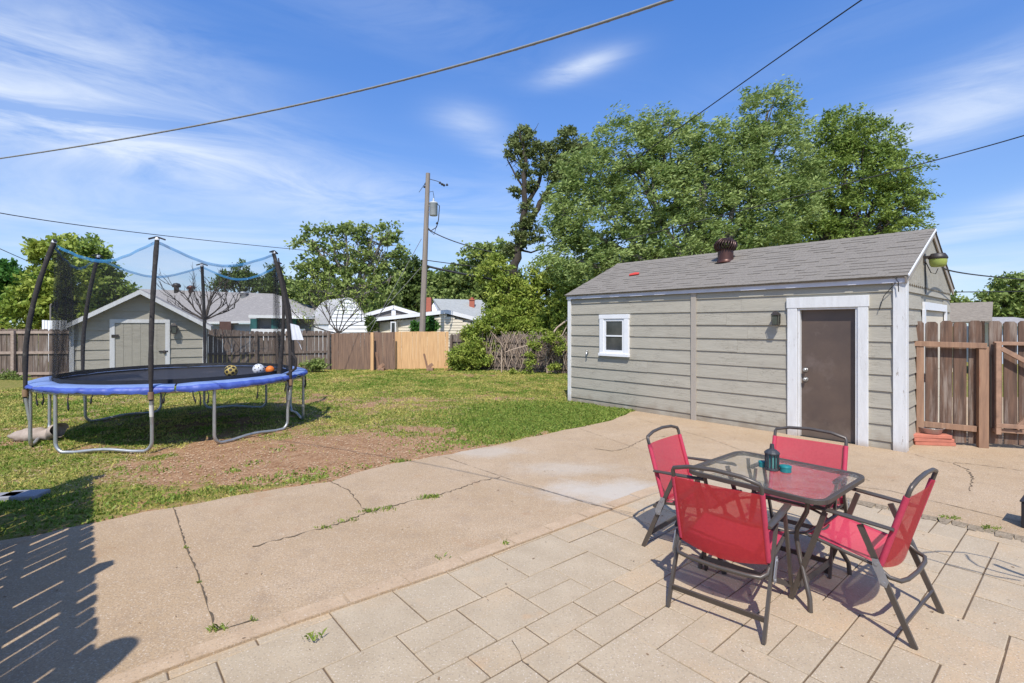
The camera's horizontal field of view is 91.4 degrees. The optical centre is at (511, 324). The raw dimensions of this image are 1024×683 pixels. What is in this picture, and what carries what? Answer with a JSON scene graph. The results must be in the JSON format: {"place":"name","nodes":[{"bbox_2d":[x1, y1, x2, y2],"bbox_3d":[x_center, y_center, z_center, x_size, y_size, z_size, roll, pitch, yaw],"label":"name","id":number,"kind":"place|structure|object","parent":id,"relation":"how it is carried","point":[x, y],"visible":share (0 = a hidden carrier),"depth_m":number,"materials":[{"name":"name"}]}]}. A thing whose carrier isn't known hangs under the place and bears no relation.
{"place":"outdoors","nodes":[
{"label":"outdoors","id":0,"kind":"place"},
{"bbox_2d":[1,249,108,295],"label":"power cable","id":1,"kind":"object","parent":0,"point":[49,270],"visible":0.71,"depth_m":19.13,"materials":[{"name":"black rubber"}]},
{"bbox_2d":[137,283,314,352],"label":"house","id":2,"kind":"structure","parent":0,"point":[247,304],"depth_m":32.19,"materials":[{"name":"grey"}]},
{"bbox_2d":[219,321,232,338],"bbox_3d":[-17.378,0.325,30.400,0.700,1.050,0.200,0,0,0],"label":"window","id":3,"kind":"structure","parent":2,"relation":"in","point":[223,325],"depth_m":30.30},
{"bbox_2d":[0,367,633,514],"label":"lawn grass","id":4,"kind":"structure","parent":0,"point":[387,377],"depth_m":9.80,"materials":[{"name":"green plant"}]},
{"bbox_2d":[0,0,673,158],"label":"service cable","id":5,"kind":"object","parent":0,"point":[530,44],"visible":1,"depth_m":3.39,"materials":[{"name":"black rubber"}]},
{"bbox_2d":[0,327,1017,539],"bbox_3d":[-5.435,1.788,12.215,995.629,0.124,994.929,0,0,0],"label":"lawn ground","id":6,"kind":"structure","parent":0,"point":[311,458],"depth_m":6.92,"materials":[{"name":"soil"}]},
{"bbox_2d":[0,491,23,495],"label":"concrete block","id":7,"kind":"object","parent":6,"relation":"on","point":[5,494],"depth_m":5.04,"materials":[{"name":"grey concrete"}]},
{"bbox_2d":[0,369,30,379],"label":"weed clump","id":8,"kind":"object","parent":6,"relation":"on","point":[9,375],"visible":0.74,"depth_m":15.87,"materials":[{"name":"green plant"}]},
{"bbox_2d":[0,257,36,328],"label":"elm tree","id":9,"kind":"object","parent":6,"relation":"on","point":[7,269],"visible":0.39,"depth_m":29.65,"materials":[{"name":"green plant"}]},
{"bbox_2d":[0,489,50,500],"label":"concrete block","id":10,"kind":"object","parent":6,"relation":"on","point":[32,494],"depth_m":5.01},
{"bbox_2d":[0,328,68,377],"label":"board fence","id":11,"kind":"object","parent":6,"relation":"on","point":[11,345],"visible":0.24,"depth_m":16.53,"materials":[{"name":"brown wood"}]},
{"bbox_2d":[7,423,68,441],"bbox_3d":[-7.191,1.635,7.542,0.740,0.286,0.290,0,0,-11],"label":"sack","id":12,"kind":"object","parent":6,"relation":"on","point":[42,433],"visible":0.84,"depth_m":7.47,"materials":[{"name":"white fabric"}]},
{"bbox_2d":[0,232,105,330],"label":"maple tree","id":13,"kind":"object","parent":6,"relation":"on","point":[58,292],"visible":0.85,"depth_m":23.58,"materials":[{"name":"green plant"}]},
{"bbox_2d":[42,320,66,361],"bbox_3d":[-19.220,0.676,21.010,1.041,1.749,0.020,0,0,0],"label":"white fence","id":14,"kind":"object","parent":6,"relation":"on","point":[52,324],"visible":0.37,"depth_m":21.00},
{"bbox_2d":[63,232,141,322],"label":"oak tree","id":15,"kind":"object","parent":6,"relation":"on","point":[114,287],"visible":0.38,"depth_m":26.67,"materials":[{"name":"green plant"}]},
{"bbox_2d":[60,289,213,371],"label":"garden shed","id":16,"kind":"structure","parent":6,"relation":"on","point":[117,333],"depth_m":13.93,"materials":[{"name":"paint"}]},
{"bbox_2d":[111,323,167,366],"bbox_3d":[-10.397,0.845,13.992,1.282,1.770,0.104,0,0,-30],"label":"door","id":17,"kind":"structure","parent":16,"relation":"in","point":[131,339],"depth_m":13.96,"materials":[{"name":"paint"}]},
{"bbox_2d":[171,323,176,333],"bbox_3d":[-9.677,0.104,14.320,0.155,0.312,0.190,0,0,-30],"label":"wall lamp","id":18,"kind":"object","parent":16,"relation":"attached to","point":[173,328],"visible":1,"depth_m":14.26,"materials":[{"name":"black metal"}]},
{"bbox_2d":[22,236,307,453],"bbox_3d":[-5.611,0.249,8.598,4.068,2.996,3.966,0,0,0],"label":"trampoline","id":19,"kind":"object","parent":6,"relation":"on","point":[150,379],"visible":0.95,"depth_m":7.56,"materials":[{"name":"metal"}]},
{"bbox_2d":[224,365,237,375],"bbox_3d":[-4.817,0.795,8.571,0.210,0.210,0.210,0,0,0],"label":"soccer ball","id":20,"kind":"object","parent":19,"relation":"on","point":[230,370],"visible":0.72,"depth_m":8.50,"materials":[{"name":"yellow plastic"}]},
{"bbox_2d":[252,364,264,372],"bbox_3d":[-4.541,0.800,8.955,0.201,0.200,0.201,0,0,0],"label":"soccer ball","id":21,"kind":"object","parent":19,"relation":"on","point":[258,368],"visible":0.78,"depth_m":8.89,"materials":[{"name":"white plastic"}]},
{"bbox_2d":[265,366,274,371],"bbox_3d":[-4.422,0.825,9.137,0.150,0.150,0.150,0,0,0],"label":"rubber ball","id":22,"kind":"object","parent":19,"relation":"on","point":[269,368],"visible":0.64,"depth_m":9.09,"materials":[{"name":"orange rubber"}]},
{"bbox_2d":[290,324,303,346],"bbox_3d":[-3.568,0.196,8.296,0.220,0.431,0.086,0,0,0],"label":"white bag","id":23,"kind":"object","parent":19,"relation":"hanging from","point":[296,333],"visible":1,"depth_m":8.27,"materials":[{"name":"plastic"}]},
{"bbox_2d":[151,263,244,337],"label":"bare tree","id":24,"kind":"object","parent":6,"relation":"on","point":[210,303],"visible":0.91,"depth_m":16.45,"materials":[{"name":"brown plant"}]},
{"bbox_2d":[205,258,277,323],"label":"pine tree","id":25,"kind":"object","parent":6,"relation":"on","point":[255,285],"visible":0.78,"depth_m":49.65,"materials":[{"name":"green plant"}]},
{"bbox_2d":[208,329,330,369],"bbox_3d":[-9.263,0.957,18.161,5.075,1.645,0.156,0,0,-24],"label":"board fence","id":26,"kind":"object","parent":6,"relation":"on","point":[239,346],"visible":0.49,"depth_m":18.26,"materials":[{"name":"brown wood"}]},
{"bbox_2d":[0,397,544,485],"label":"dry straw bits","id":27,"kind":"object","parent":6,"relation":"on","point":[187,455],"visible":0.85,"depth_m":7.18,"materials":[{"name":"beige plant"}]},
{"bbox_2d":[258,262,296,299],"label":"pine tree","id":28,"kind":"object","parent":6,"relation":"on","point":[271,275],"visible":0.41,"depth_m":51.68,"materials":[{"name":"green plant"}]},
{"bbox_2d":[248,315,314,355],"bbox_3d":[-12.493,0.603,29.013,3.861,2.295,4.503,0,0,9],"label":"porch","id":29,"kind":"object","parent":6,"relation":"on","point":[265,323],"visible":0.36,"depth_m":27.40,"materials":[{"name":"white paint"}]},
{"bbox_2d":[298,358,331,372],"bbox_3d":[-7.255,1.505,18.225,1.311,0.691,0.695,0,0,0],"label":"weed clump","id":30,"kind":"object","parent":6,"relation":"on","point":[319,364],"visible":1,"depth_m":18.11,"materials":[{"name":"green plant"}]},
{"bbox_2d":[279,261,388,332],"bbox_3d":[-7.036,-0.392,19.387,4.284,4.296,2.714,0,0,0],"label":"young tree","id":31,"kind":"object","parent":6,"relation":"on","point":[342,306],"visible":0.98,"depth_m":19.70,"materials":[{"name":"green plant"}]},
{"bbox_2d":[285,275,387,309],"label":"backdrop tree","id":32,"kind":"object","parent":6,"relation":"on","point":[369,287],"visible":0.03,"depth_m":58.16,"materials":[{"name":"green plant"}]},
{"bbox_2d":[310,298,366,338],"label":"barn shed","id":33,"kind":"structure","parent":6,"relation":"on","point":[358,327],"depth_m":25.98,"materials":[{"name":"white"}]},
{"bbox_2d":[279,219,411,312],"bbox_3d":[-11.376,-2.577,34.026,9.364,9.216,2.990,0,0,0],"label":"cottonwood tree","id":34,"kind":"object","parent":6,"relation":"on","point":[362,268],"visible":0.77,"depth_m":33.74,"materials":[{"name":"green plant"}]},
{"bbox_2d":[331,332,394,370],"bbox_3d":[-5.735,1.026,19.077,2.470,1.508,0.351,0,0,0],"label":"board fence","id":35,"kind":"object","parent":6,"relation":"on","point":[356,351],"visible":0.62,"depth_m":19.23,"materials":[{"name":"brown wood"}]},
{"bbox_2d":[363,313,379,331],"bbox_3d":[-7.009,0.622,25.007,0.810,2.459,0.754,0,0,21],"label":"bush","id":36,"kind":"object","parent":6,"relation":"on","point":[369,320],"visible":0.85,"depth_m":24.89,"materials":[{"name":"green plant"}]},
{"bbox_2d":[375,352,384,370],"bbox_3d":[-5.023,1.403,18.951,0.403,0.714,0.341,0,0,0],"label":"fence prop","id":37,"kind":"object","parent":6,"relation":"on","point":[380,366],"visible":0.82,"depth_m":18.94,"materials":[{"name":"brown wood"}]},
{"bbox_2d":[364,305,419,332],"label":"house","id":38,"kind":"structure","parent":6,"relation":"on","point":[392,310],"depth_m":28.02,"materials":[{"name":"white paint"}]},
{"bbox_2d":[368,254,439,312],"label":"round green tree","id":39,"kind":"object","parent":6,"relation":"on","point":[412,286],"visible":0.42,"depth_m":39.27,"materials":[{"name":"green plant"}]},
{"bbox_2d":[395,331,448,368],"bbox_3d":[-3.557,1.022,19.679,2.105,1.515,0.024,0,0,-9],"label":"cedar fence panel","id":40,"kind":"object","parent":6,"relation":"on","point":[432,346],"visible":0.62,"depth_m":19.66,"materials":[{"name":"brown wood"}]},
{"bbox_2d":[408,316,440,331],"bbox_3d":[-3.916,0.701,22.500,1.562,2.301,0.891,0,0,0],"label":"bush","id":41,"kind":"object","parent":6,"relation":"on","point":[432,323],"visible":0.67,"depth_m":22.36,"materials":[{"name":"green plant"}]},
{"bbox_2d":[375,310,476,357],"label":"house","id":42,"kind":"structure","parent":6,"relation":"on","point":[451,322],"depth_m":24.20,"materials":[{"name":"beige"}]},
{"bbox_2d":[391,322,397,331],"bbox_3d":[-5.820,0.300,24.693,0.260,0.900,0.415,0,0,0],"label":"window","id":43,"kind":"structure","parent":42,"relation":"in","point":[394,325],"depth_m":24.50,"materials":[{"name":"white paint"}]},
{"bbox_2d":[423,354,433,370],"bbox_3d":[-3.183,1.431,18.951,0.416,0.658,0.342,0,0,0],"label":"fence prop","id":44,"kind":"object","parent":6,"relation":"on","point":[428,367],"visible":0.85,"depth_m":18.94,"materials":[{"name":"brown wood"}]},
{"bbox_2d":[419,173,447,331],"bbox_3d":[-3.298,-2.291,20.900,1.282,8.091,0.355,0,0,0],"label":"utility pole","id":45,"kind":"object","parent":6,"relation":"on","point":[431,208],"visible":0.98,"depth_m":20.81,"materials":[{"name":"brown wood"}]},
{"bbox_2d":[0,213,422,260],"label":"power cable","id":46,"kind":"object","parent":45,"relation":"attached to","point":[186,238],"visible":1,"depth_m":12.61,"materials":[{"name":"black rubber"}]},
{"bbox_2d":[368,267,420,326],"bbox_3d":[-5.009,-1.148,21.200,2.498,2.526,0.024,0,0,14],"label":"guy wire","id":47,"kind":"object","parent":45,"relation":"attached to","point":[395,295],"visible":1,"depth_m":21.16,"materials":[{"name":"grey metal"}]},
{"bbox_2d":[370,240,420,330],"bbox_3d":[-5.159,-1.260,21.200,2.836,4.680,0.024,0,0,12],"label":"guy wire","id":48,"kind":"object","parent":45,"relation":"attached to","point":[395,285],"visible":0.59,"depth_m":21.14,"materials":[{"name":"grey metal"}]},
{"bbox_2d":[428,229,492,252],"bbox_3d":[-2.173,-3.448,20.357,2.949,1.163,0.137,0,0,20],"label":"phone cable","id":49,"kind":"object","parent":45,"relation":"attached to","point":[458,242],"visible":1,"depth_m":20.30,"materials":[{"name":"black rubber"}]},
{"bbox_2d":[427,265,494,280],"bbox_3d":[-2.047,-2.127,20.515,3.384,0.840,0.284,0,0,18],"label":"phone cable","id":50,"kind":"object","parent":45,"relation":"attached to","point":[450,271],"visible":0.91,"depth_m":20.68,"materials":[{"name":"black rubber"}]},
{"bbox_2d":[428,260,519,272],"bbox_3d":[-1.658,-2.405,20.506,4.136,0.665,0.235,0,0,14],"label":"phone cable","id":51,"kind":"object","parent":45,"relation":"attached to","point":[469,265],"visible":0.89,"depth_m":20.65,"materials":[{"name":"black rubber"}]},
{"bbox_2d":[426,297,494,330],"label":"house","id":52,"kind":"structure","parent":6,"relation":"on","point":[471,306],"depth_m":30.78,"materials":[{"name":"white"}]},
{"bbox_2d":[411,235,527,321],"bbox_3d":[-3.018,-2.244,35.812,8.807,8.363,4.035,0,0,0],"label":"elm tree","id":53,"kind":"object","parent":6,"relation":"on","point":[445,285],"visible":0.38,"depth_m":35.35,"materials":[{"name":"green plant"}]},
{"bbox_2d":[444,335,494,370],"bbox_3d":[-1.596,1.092,18.905,1.899,1.518,1.147,0,0,0],"label":"green shrub","id":54,"kind":"object","parent":6,"relation":"on","point":[465,356],"visible":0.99,"depth_m":18.72,"materials":[{"name":"green plant"}]},
{"bbox_2d":[368,393,634,459],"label":"lush grass","id":55,"kind":"structure","parent":6,"relation":"on","point":[540,419],"depth_m":9.27,"materials":[{"name":"green plant"}]},
{"bbox_2d":[456,304,553,351],"bbox_3d":[-0.146,0.517,19.337,4.099,2.669,1.310,0,0,0],"label":"bush","id":56,"kind":"object","parent":6,"relation":"on","point":[489,319],"visible":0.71,"depth_m":19.07,"materials":[{"name":"green plant"}]},
{"bbox_2d":[450,333,567,373],"bbox_3d":[0.117,1.050,18.653,5.832,1.459,0.157,0,0,27],"label":"vine covered fence","id":57,"kind":"object","parent":6,"relation":"on","point":[454,338],"visible":0.31,"depth_m":18.70,"materials":[{"name":"green plant"}]},
{"bbox_2d":[457,319,567,373],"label":"dry vines","id":58,"kind":"object","parent":57,"relation":"hanging from","point":[520,347],"visible":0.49,"depth_m":18.35,"materials":[{"name":"brown plant"}]},
{"bbox_2d":[0,397,1023,682],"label":"concrete slab","id":59,"kind":"structure","parent":6,"relation":"on","point":[106,585],"depth_m":4.20,"materials":[{"name":"beige concrete"}]},
{"bbox_2d":[173,507,214,629],"bbox_3d":[-2.449,1.732,3.795,0.028,0.001,2.463,0,0,-39],"label":"slab crack","id":60,"kind":"object","parent":59,"relation":"on","point":[205,596],"visible":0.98,"depth_m":3.55,"materials":[{"name":"grey concrete"}]},
{"bbox_2d":[330,481,367,512],"bbox_3d":[-1.646,1.732,5.091,0.087,0.001,1.156,0,0,-37],"label":"slab crack","id":61,"kind":"object","parent":59,"relation":"on","point":[353,495],"visible":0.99,"depth_m":5.09,"materials":[{"name":"grey concrete"}]},
{"bbox_2d":[252,477,499,546],"bbox_3d":[-1.097,1.732,4.808,2.599,0.001,0.113,0,0,-44],"label":"slab crack","id":62,"kind":"object","parent":59,"relation":"on","point":[365,512],"visible":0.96,"depth_m":4.54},
{"bbox_2d":[3,434,1019,657],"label":"leaf crumbs","id":63,"kind":"object","parent":59,"relation":"on","point":[431,525],"visible":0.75,"depth_m":4.31,"materials":[{"name":"brown plant"}]},
{"bbox_2d":[443,456,634,513],"bbox_3d":[0.132,1.732,5.506,2.986,0.001,0.109,0,0,44],"label":"slab crack","id":64,"kind":"object","parent":59,"relation":"on","point":[540,488],"visible":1,"depth_m":5.24,"materials":[{"name":"grey concrete"}]},
{"bbox_2d":[183,493,1001,640],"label":"crack weeds","id":65,"kind":"object","parent":59,"relation":"on","point":[389,508],"visible":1,"depth_m":4.26,"materials":[{"name":"green plant"}]},
{"bbox_2d":[914,441,955,445],"bbox_3d":[6.098,1.710,7.302,0.520,0.050,0.260,0,0,9],"label":"paver slab","id":66,"kind":"object","parent":59,"relation":"on","point":[936,443],"depth_m":7.17,"materials":[{"name":"red brick"}]},
{"bbox_2d":[913,438,953,442],"bbox_3d":[6.078,1.658,7.302,0.520,0.050,0.260,0,0,8],"label":"paver slab","id":67,"kind":"object","parent":66,"relation":"on","point":[931,440],"depth_m":7.18,"materials":[{"name":"red brick"}]},
{"bbox_2d":[914,433,951,438],"bbox_3d":[6.048,1.606,7.302,0.520,0.050,0.260,0,0,10],"label":"paver slab","id":68,"kind":"object","parent":67,"relation":"on","point":[936,436],"depth_m":7.18,"materials":[{"name":"red brick"}]},
{"bbox_2d":[920,427,944,433],"bbox_3d":[6.108,1.535,7.302,0.334,0.090,0.334,0,0,0],"label":"metal bowl","id":69,"kind":"object","parent":68,"relation":"on","point":[930,431],"visible":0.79,"depth_m":7.19,"materials":[{"name":"metal"}]},
{"bbox_2d":[914,321,988,448],"bbox_3d":[6.301,0.855,7.222,0.878,1.830,0.127,0,0,22],"label":"side fence","id":70,"kind":"object","parent":59,"relation":"on","point":[954,342],"visible":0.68,"depth_m":7.22,"materials":[{"name":"brown wood"}]},
{"bbox_2d":[988,321,1023,444],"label":"wooden gate","id":71,"kind":"structure","parent":70,"relation":"attached to","point":[1012,426],"depth_m":7.01,"materials":[{"name":"brown wood"}]},
{"bbox_2d":[466,248,599,362],"bbox_3d":[0.994,-0.639,20.233,5.747,4.999,2.430,0,0,0],"label":"elm tree","id":72,"kind":"object","parent":6,"relation":"on","point":[525,298],"visible":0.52,"depth_m":19.96,"materials":[{"name":"green plant"}]},
{"bbox_2d":[509,329,567,374],"bbox_3d":[0.901,1.006,17.468,2.197,1.740,0.784,0,0,0],"label":"creeper","id":73,"kind":"object","parent":6,"relation":"on","point":[535,345],"visible":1,"depth_m":17.45,"materials":[{"name":"green plant"}]},
{"bbox_2d":[523,287,567,358],"bbox_3d":[1.494,0.200,18.604,2.115,3.302,1.254,0,0,14],"label":"bush","id":74,"kind":"object","parent":6,"relation":"on","point":[557,312],"visible":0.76,"depth_m":18.36,"materials":[{"name":"green plant"}]},
{"bbox_2d":[501,123,595,292],"bbox_3d":[1.550,-3.311,20.860,4.104,10.258,1.688,0,0,0],"label":"elm tree","id":75,"kind":"object","parent":6,"relation":"on","point":[524,233],"visible":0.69,"depth_m":20.72,"materials":[{"name":"green plant"}]},
{"bbox_2d":[530,74,838,289],"bbox_3d":[5.943,-3.376,17.530,10.943,10.485,3.262,0,0,0],"label":"ash tree","id":76,"kind":"object","parent":6,"relation":"on","point":[688,176],"visible":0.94,"depth_m":17.02,"materials":[{"name":"green plant"}]},
{"bbox_2d":[540,214,883,306],"bbox_3d":[11.444,-2.102,26.905,20.389,8.221,5.637,0,0,0],"label":"backdrop tree","id":77,"kind":"object","parent":6,"relation":"on","point":[817,237],"visible":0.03,"depth_m":26.43,"materials":[{"name":"green plant"}]},
{"bbox_2d":[565,228,954,451],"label":"garage","id":78,"kind":"structure","parent":6,"relation":"on","point":[700,337],"depth_m":8.36,"materials":[{"name":"paint"}]},
{"bbox_2d":[598,314,629,356],"bbox_3d":[2.126,0.222,10.434,0.085,0.875,0.764,0,0,-42],"label":"window","id":79,"kind":"structure","parent":78,"relation":"in","point":[614,329],"depth_m":10.42,"materials":[{"name":"white paint"}]},
{"bbox_2d":[771,311,780,324],"bbox_3d":[4.222,-0.105,7.993,0.140,0.230,0.114,0,0,-42],"label":"wall lamp","id":80,"kind":"object","parent":78,"relation":"attached to","point":[776,317],"visible":1,"depth_m":7.96,"materials":[{"name":"black metal"}]},
{"bbox_2d":[802,309,854,442],"bbox_3d":[4.780,0.735,7.566,0.110,1.990,0.751,0,0,-42],"label":"door","id":81,"kind":"structure","parent":78,"relation":"in","point":[828,336],"depth_m":7.56,"materials":[{"name":"brown paint"}]},
{"bbox_2d":[879,278,898,309],"bbox_3d":[5.215,-0.436,6.921,0.031,0.475,0.251,0,0,-33],"label":"wire hook","id":82,"kind":"object","parent":78,"relation":"hanging from","point":[888,290],"visible":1,"depth_m":6.89,"materials":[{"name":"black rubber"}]},
{"bbox_2d":[921,310,942,421],"bbox_3d":[6.971,0.750,8.283,1.900,2.000,0.015,0,0,-42],"label":"garage door","id":83,"kind":"structure","parent":78,"relation":"in","point":[931,316],"depth_m":8.59,"materials":[{"name":"beige"}]},
{"bbox_2d":[923,253,948,293],"bbox_3d":[6.408,-0.780,7.560,0.290,0.621,0.237,0,0,45],"label":"floodlight","id":84,"kind":"object","parent":78,"relation":"attached to","point":[938,259],"visible":0.98,"depth_m":7.49,"materials":[{"name":"yellow metal"}]},
{"bbox_2d":[942,267,1023,279],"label":"drop cable","id":85,"kind":"object","parent":84,"relation":"attached to","point":[980,275],"visible":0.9,"depth_m":9.31,"materials":[{"name":"black rubber"}]},
{"bbox_2d":[768,102,945,245],"bbox_3d":[13.258,-3.465,19.440,6.745,10.684,3.759,0,0,0],"label":"hackberry tree","id":86,"kind":"object","parent":6,"relation":"on","point":[845,147],"visible":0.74,"depth_m":18.97,"materials":[{"name":"green plant"}]},
{"bbox_2d":[949,290,974,302],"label":"elm tree","id":87,"kind":"object","parent":6,"relation":"on","point":[955,299],"visible":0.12,"depth_m":37.77,"materials":[{"name":"green plant"}]},
{"bbox_2d":[949,302,992,371],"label":"house","id":88,"kind":"structure","parent":6,"relation":"on","point":[967,312],"depth_m":18.29,"materials":[{"name":"beige"}]},
{"bbox_2d":[970,270,1023,318],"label":"pecan tree","id":89,"kind":"object","parent":6,"relation":"on","point":[1010,304],"visible":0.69,"depth_m":29.57,"materials":[{"name":"green plant"}]},
{"bbox_2d":[0,0,1023,325],"label":"sky","id":90,"kind":"structure","parent":0,"point":[73,72],"materials":[{"name":"blue"}]},
{"bbox_2d":[140,474,1023,682],"bbox_3d":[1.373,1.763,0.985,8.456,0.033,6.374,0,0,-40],"label":"patio paving","id":91,"kind":"structure","parent":0,"point":[950,641],"depth_m":2.93,"materials":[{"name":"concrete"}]},
{"bbox_2d":[97,471,712,682],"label":"edging bricks","id":92,"kind":"object","parent":91,"relation":"on","point":[151,667],"visible":0.64,"depth_m":3.17,"materials":[{"name":"beige concrete"}]},
{"bbox_2d":[309,510,1018,680],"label":"patio crumbs","id":93,"kind":"object","parent":91,"relation":"on","point":[749,594],"visible":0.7,"depth_m":2.98,"materials":[{"name":"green plant"}]},
{"bbox_2d":[642,425,741,573],"bbox_3d":[1.460,1.297,3.930,0.662,0.916,0.609,0,0,45],"label":"folding chair","id":94,"kind":"object","parent":91,"relation":"on","point":[667,454],"visible":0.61,"depth_m":4.04,"materials":[{"name":"red fabric"}]},
{"bbox_2d":[666,465,792,644],"bbox_3d":[1.385,1.297,3.157,0.609,0.916,0.662,0,0,42],"label":"folding chair","id":95,"kind":"object","parent":91,"relation":"on","point":[733,525],"visible":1,"depth_m":2.96,"materials":[{"name":"red fabric"}]},
{"bbox_2d":[689,451,864,612],"bbox_3d":[1.860,1.397,3.550,0.850,0.709,0.910,0,0,-40],"label":"patio table","id":96,"kind":"object","parent":91,"relation":"on","point":[831,499],"visible":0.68,"depth_m":3.35,"materials":[{"name":"clear glass"}]},
{"bbox_2d":[758,460,764,467],"bbox_3d":[1.835,1.018,3.662,0.057,0.044,0.057,0,0,0],"label":"tin","id":97,"kind":"object","parent":96,"relation":"on","point":[761,464],"visible":0.79,"depth_m":3.65,"materials":[{"name":"teal metal"}]},
{"bbox_2d":[764,444,779,471],"bbox_3d":[1.865,0.947,3.586,0.104,0.186,0.104,0,0,0],"label":"candle lantern","id":98,"kind":"object","parent":96,"relation":"on","point":[772,453],"visible":1,"depth_m":3.56,"materials":[{"name":"teal metal"}]},
{"bbox_2d":[779,464,791,472],"bbox_3d":[1.935,1.016,3.537,0.080,0.047,0.080,0,0,0],"label":"tin","id":99,"kind":"object","parent":96,"relation":"on","point":[785,468],"visible":1,"depth_m":3.51,"materials":[{"name":"teal metal"}]},
{"bbox_2d":[750,426,849,578],"bbox_3d":[2.220,1.297,3.870,0.609,0.916,0.662,0,0,45],"label":"folding chair","id":100,"kind":"object","parent":91,"relation":"on","point":[830,455],"visible":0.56,"depth_m":4.01,"materials":[{"name":"red fabric"}]},
{"bbox_2d":[788,468,944,649],"bbox_3d":[2.195,1.297,3.115,0.609,0.916,0.662,0,0,-38],"label":"folding chair","id":101,"kind":"object","parent":91,"relation":"on","point":[850,532],"visible":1,"depth_m":2.98,"materials":[{"name":"red fabric"}]},
{"bbox_2d":[714,473,1023,541],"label":"broken slab edge","id":102,"kind":"object","parent":91,"relation":"on","point":[1006,535],"visible":0.4,"depth_m":4.40,"materials":[{"name":"beige concrete"}]},
{"bbox_2d":[617,0,861,172],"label":"power cable","id":103,"kind":"object","parent":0,"point":[749,78],"visible":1,"depth_m":12.63,"materials":[{"name":"black rubber"}]},
{"bbox_2d":[625,135,1023,239],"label":"power cable","id":104,"kind":"object","parent":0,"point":[833,186],"visible":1,"depth_m":14.09,"materials":[{"name":"black rubber"}]},
{"bbox_2d":[954,291,1023,292],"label":"drop cable","id":105,"kind":"object","parent":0,"point":[993,291],"visible":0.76,"depth_m":13.99,"materials":[{"name":"black rubber"}]},
{"bbox_2d":[967,317,1023,363],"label":"house","id":106,"kind":"structure","parent":0,"point":[1002,320],"depth_m":23.30,"materials":[{"name":"white"}]},
{"bbox_2d":[1020,495,1023,527],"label":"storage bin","id":107,"kind":"object","parent":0,"point":[1022,511],"visible":1,"depth_m":4.27,"materials":[{"name":"black plastic"}]}
]}

